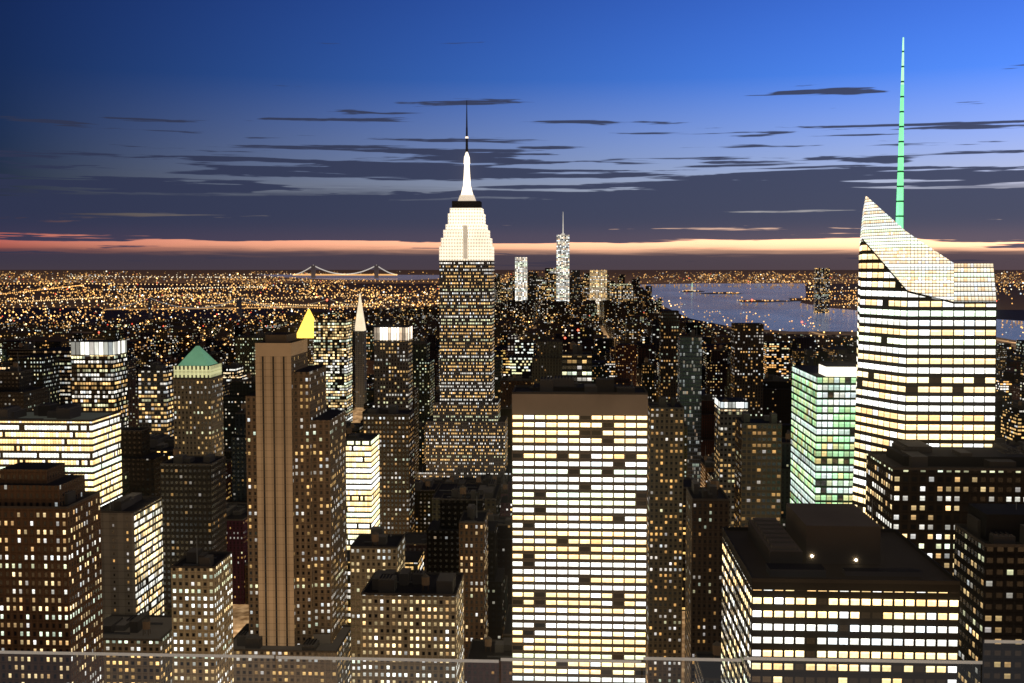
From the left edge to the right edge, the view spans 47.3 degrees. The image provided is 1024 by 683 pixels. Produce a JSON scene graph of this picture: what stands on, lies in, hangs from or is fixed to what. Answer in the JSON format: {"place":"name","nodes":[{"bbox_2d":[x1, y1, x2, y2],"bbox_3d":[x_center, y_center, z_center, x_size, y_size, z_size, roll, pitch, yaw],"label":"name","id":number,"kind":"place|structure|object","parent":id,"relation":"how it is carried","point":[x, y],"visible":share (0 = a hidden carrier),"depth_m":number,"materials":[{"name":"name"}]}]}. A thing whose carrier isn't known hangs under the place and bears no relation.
{"place":"outdoors","nodes":[
{"label":"outdoors","id":0,"kind":"place"},
{"bbox_2d":[264,275,438,279],"bbox_3d":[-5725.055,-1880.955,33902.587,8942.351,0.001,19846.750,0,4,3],"label":"bay water","id":1,"kind":"structure","parent":0,"point":[371,277],"depth_m":30681.32,"materials":[{"name":"blue liquid"}]},
{"bbox_2d":[0,37,1023,682],"bbox_3d":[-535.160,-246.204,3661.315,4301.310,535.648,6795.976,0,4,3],"label":"city buildings","id":2,"kind":"structure","parent":0,"point":[480,479],"depth_m":620.79,"materials":[{"name":"concrete"}]},
{"bbox_2d":[0,270,1023,682],"bbox_3d":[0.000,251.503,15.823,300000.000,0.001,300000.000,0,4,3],"label":"ground","id":3,"kind":"structure","parent":0,"point":[1008,306],"depth_m":12004.36,"materials":[{"name":"grey"}]},
{"bbox_2d":[104,297,283,317],"bbox_3d":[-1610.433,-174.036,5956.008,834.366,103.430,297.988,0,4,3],"label":"suspension bridge","id":4,"kind":"structure","parent":3,"relation":"on","point":[240,308],"depth_m":5947.71,"materials":[{"name":"metal"}]},
{"bbox_2d":[207,299,364,315],"bbox_3d":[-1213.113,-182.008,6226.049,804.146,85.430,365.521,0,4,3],"label":"suspension bridge","id":5,"kind":"structure","parent":3,"relation":"on","point":[237,303],"depth_m":6242.29,"materials":[{"name":"metal"}]},
{"bbox_2d":[293,265,396,277],"bbox_3d":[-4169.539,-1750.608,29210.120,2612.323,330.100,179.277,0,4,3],"label":"suspension bridge","id":6,"kind":"structure","parent":3,"relation":"on","point":[313,274],"depth_m":29210.31,"materials":[{"name":"grey metal"}]},
{"bbox_2d":[0,271,1023,560],"bbox_3d":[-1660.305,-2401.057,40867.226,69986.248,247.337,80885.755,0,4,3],"label":"city lights","id":7,"kind":"object","parent":3,"relation":"on","point":[242,285],"visible":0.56,"depth_m":10671.10},
{"bbox_2d":[0,0,1023,269],"label":"sky","id":8,"kind":"structure","parent":0,"point":[135,134],"materials":[{"name":"blue"}]},
{"bbox_2d":[700,292,741,293],"bbox_3d":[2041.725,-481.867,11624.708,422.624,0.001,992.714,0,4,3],"label":"island","id":9,"kind":"structure","parent":0,"point":[721,293],"depth_m":11398.28,"materials":[{"name":"grey"}]},
{"bbox_2d":[738,300,789,301],"bbox_3d":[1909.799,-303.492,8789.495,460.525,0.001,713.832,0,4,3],"label":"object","id":10,"kind":"structure","parent":0,"point":[764,301],"depth_m":8685.19,"materials":[{"name":"grey"}]},
{"bbox_2d":[790,298,829,300],"bbox_3d":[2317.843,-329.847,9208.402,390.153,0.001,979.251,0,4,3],"label":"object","id":11,"kind":"structure","parent":0,"point":[798,299],"depth_m":9234.71,"materials":[{"name":"grey"}]},
{"bbox_2d":[640,283,1023,339],"bbox_3d":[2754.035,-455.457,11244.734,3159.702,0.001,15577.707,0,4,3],"label":"harbour water","id":12,"kind":"structure","parent":0,"point":[730,308],"depth_m":7085.80,"materials":[{"name":"blue liquid"}]},
{"label":"deck glass panels","id":13,"kind":"object","parent":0,"visible":0},
{"bbox_2d":[0,640,1023,663],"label":"glass railing","id":14,"kind":"object","parent":13,"relation":"attached to","point":[521,659],"visible":1,"depth_m":1.63,"materials":[{"name":"grey"}]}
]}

